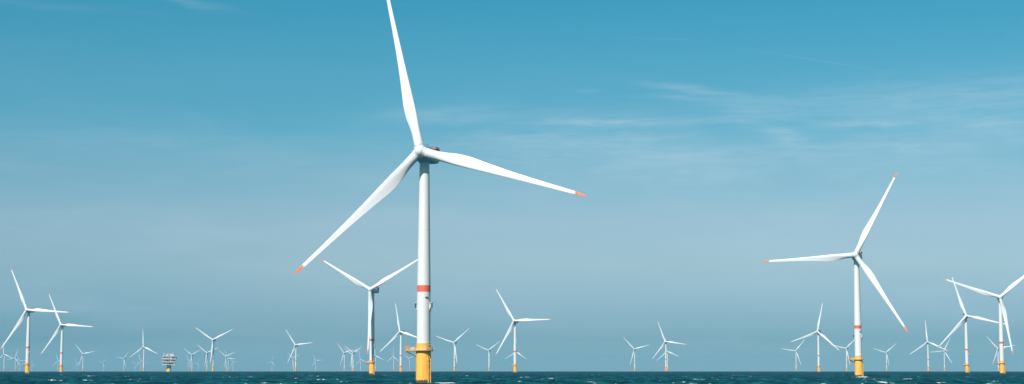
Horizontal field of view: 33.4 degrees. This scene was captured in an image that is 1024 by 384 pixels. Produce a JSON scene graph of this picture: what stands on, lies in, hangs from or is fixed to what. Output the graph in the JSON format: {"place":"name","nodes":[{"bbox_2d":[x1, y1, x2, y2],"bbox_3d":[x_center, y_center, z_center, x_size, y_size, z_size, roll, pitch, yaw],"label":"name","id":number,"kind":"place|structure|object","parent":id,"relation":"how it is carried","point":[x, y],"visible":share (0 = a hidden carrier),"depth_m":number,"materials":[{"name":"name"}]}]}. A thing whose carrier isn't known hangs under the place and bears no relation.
{"place":"outdoors","nodes":[
{"label":"outdoors","id":0,"kind":"place"},
{"bbox_2d":[0,371,1023,383],"bbox_3d":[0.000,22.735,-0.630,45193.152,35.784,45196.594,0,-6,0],"label":"sea","id":1,"kind":"structure","parent":0,"point":[508,377],"depth_m":1187.52,"materials":[{"name":"liquid"}]},
{"bbox_2d":[0,348,11,370],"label":"wind turbine","id":2,"kind":"object","parent":1,"relation":"in","point":[4,359],"visible":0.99,"depth_m":9592.44,"materials":[{"name":"white metal"}]},
{"bbox_2d":[0,269,69,372],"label":"wind turbine","id":3,"kind":"object","parent":1,"relation":"in","point":[26,364],"visible":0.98,"depth_m":2618.64,"materials":[{"name":"white metal"}]},
{"bbox_2d":[40,293,92,372],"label":"wind turbine","id":4,"kind":"object","parent":1,"relation":"in","point":[61,325],"visible":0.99,"depth_m":3479.16,"materials":[{"name":"white metal"}]},
{"bbox_2d":[75,344,93,370],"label":"wind turbine","id":5,"kind":"object","parent":1,"relation":"in","point":[83,357],"visible":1,"depth_m":9422.01,"materials":[{"name":"white metal"}]},
{"bbox_2d":[129,339,156,371],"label":"wind turbine","id":6,"kind":"object","parent":1,"relation":"in","point":[143,346],"visible":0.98,"depth_m":6678.02,"materials":[{"name":"white metal"}]},
{"bbox_2d":[162,352,176,371],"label":"offshore substation","id":7,"kind":"object","parent":1,"relation":"in","point":[172,357],"visible":0.99,"depth_m":4123.16,"materials":[{"name":"yellow paint"}]},
{"bbox_2d":[185,349,200,370],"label":"wind turbine","id":8,"kind":"object","parent":1,"relation":"in","point":[191,359],"visible":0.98,"depth_m":10024.28,"materials":[{"name":"white metal"}]},
{"bbox_2d":[199,346,218,370],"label":"wind turbine","id":9,"kind":"object","parent":1,"relation":"in","point":[206,357],"visible":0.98,"depth_m":8921.19,"materials":[{"name":"white metal"}]},
{"bbox_2d":[195,327,232,371],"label":"wind turbine","id":10,"kind":"object","parent":1,"relation":"in","point":[212,348],"visible":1,"depth_m":5210.59,"materials":[{"name":"white metal"}]},
{"bbox_2d":[221,352,233,370],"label":"wind turbine","id":11,"kind":"object","parent":1,"relation":"in","point":[226,360],"visible":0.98,"depth_m":11108.17,"materials":[{"name":"white metal"}]},
{"bbox_2d":[286,330,312,371],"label":"wind turbine","id":12,"kind":"object","parent":1,"relation":"in","point":[295,346],"visible":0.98,"depth_m":6248.26,"materials":[{"name":"white metal"}]},
{"bbox_2d":[337,343,351,370],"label":"wind turbine","id":13,"kind":"object","parent":1,"relation":"in","point":[344,357],"visible":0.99,"depth_m":8943.17,"materials":[{"name":"white metal"}]},
{"bbox_2d":[344,345,360,370],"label":"wind turbine","id":14,"kind":"object","parent":1,"relation":"in","point":[352,357],"visible":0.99,"depth_m":8853.56,"materials":[{"name":"white metal"}]},
{"bbox_2d":[321,259,417,374],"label":"wind turbine","id":15,"kind":"object","parent":1,"relation":"in","point":[373,289],"visible":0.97,"depth_m":1952.10,"materials":[{"name":"white metal"}]},
{"bbox_2d":[388,349,397,370],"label":"wind turbine","id":16,"kind":"object","parent":1,"relation":"in","point":[393,359],"visible":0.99,"depth_m":11121.19,"materials":[{"name":"white metal"}]},
{"bbox_2d":[381,303,416,371],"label":"wind turbine","id":17,"kind":"object","parent":1,"relation":"in","point":[392,339],"visible":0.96,"depth_m":4100.36,"materials":[{"name":"white metal"}]},
{"bbox_2d":[294,0,585,382],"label":"wind turbine","id":18,"kind":"object","parent":1,"relation":"in","point":[423,155],"visible":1,"depth_m":715.57,"materials":[{"name":"white metal"}]},
{"bbox_2d":[436,329,467,371],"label":"wind turbine","id":19,"kind":"object","parent":1,"relation":"in","point":[454,343],"visible":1,"depth_m":5721.37,"materials":[{"name":"white metal"}]},
{"bbox_2d":[478,341,499,370],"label":"wind turbine","id":20,"kind":"object","parent":1,"relation":"in","point":[488,356],"visible":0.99,"depth_m":7890.48,"materials":[{"name":"white metal"}]},
{"bbox_2d":[496,289,550,372],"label":"wind turbine","id":21,"kind":"object","parent":1,"relation":"in","point":[514,322],"visible":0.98,"depth_m":3199.09,"materials":[{"name":"white metal"}]},
{"bbox_2d":[623,337,647,370],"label":"wind turbine","id":22,"kind":"object","parent":1,"relation":"in","point":[634,353],"visible":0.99,"depth_m":7427.29,"materials":[{"name":"white metal"}]},
{"bbox_2d":[656,339,677,370],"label":"wind turbine","id":23,"kind":"object","parent":1,"relation":"in","point":[667,357],"visible":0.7,"depth_m":8277.16,"materials":[{"name":"white metal"}]},
{"bbox_2d":[652,323,686,371],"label":"wind turbine","id":24,"kind":"object","parent":1,"relation":"in","point":[665,342],"visible":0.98,"depth_m":5522.28,"materials":[{"name":"white metal"}]},
{"bbox_2d":[781,339,804,370],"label":"wind turbine","id":25,"kind":"object","parent":1,"relation":"in","point":[796,354],"visible":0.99,"depth_m":8069.58,"materials":[{"name":"white metal"}]},
{"bbox_2d":[791,302,839,371],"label":"wind turbine","id":26,"kind":"object","parent":1,"relation":"in","point":[818,347],"visible":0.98,"depth_m":4098.14,"materials":[{"name":"white metal"}]},
{"bbox_2d":[763,173,907,376],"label":"wind turbine","id":27,"kind":"object","parent":1,"relation":"in","point":[856,255],"visible":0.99,"depth_m":1362.98,"materials":[{"name":"white metal"}]},
{"bbox_2d":[831,340,853,370],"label":"wind turbine","id":28,"kind":"object","parent":1,"relation":"in","point":[846,348],"visible":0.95,"depth_m":7225.67,"materials":[{"name":"white metal"}]},
{"bbox_2d":[873,346,892,370],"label":"wind turbine","id":29,"kind":"object","parent":1,"relation":"in","point":[886,357],"visible":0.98,"depth_m":8806.76,"materials":[{"name":"white metal"}]},
{"bbox_2d":[909,321,947,371],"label":"wind turbine","id":30,"kind":"object","parent":1,"relation":"in","point":[927,367],"visible":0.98,"depth_m":5562.93,"materials":[{"name":"white metal"}]},
{"bbox_2d":[934,337,951,370],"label":"wind turbine","id":31,"kind":"object","parent":1,"relation":"in","point":[944,355],"visible":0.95,"depth_m":8148.48,"materials":[{"name":"white metal"}]},
{"bbox_2d":[938,275,1008,372],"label":"wind turbine","id":32,"kind":"object","parent":1,"relation":"in","point":[966,353],"visible":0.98,"depth_m":2908.82,"materials":[{"name":"white metal"}]},
{"bbox_2d":[943,275,1023,373],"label":"wind turbine","id":33,"kind":"object","parent":1,"relation":"in","point":[1002,310],"visible":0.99,"depth_m":2156.84,"materials":[{"name":"white metal"}]},
{"bbox_2d":[986,336,1014,371],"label":"wind turbine","id":34,"kind":"object","parent":1,"relation":"in","point":[997,352],"visible":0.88,"depth_m":7240.02,"materials":[{"name":"white metal"}]},
{"bbox_2d":[0,0,1023,370],"label":"sky","id":35,"kind":"structure","parent":0,"point":[169,169],"materials":[{"name":"blue"}]}
]}

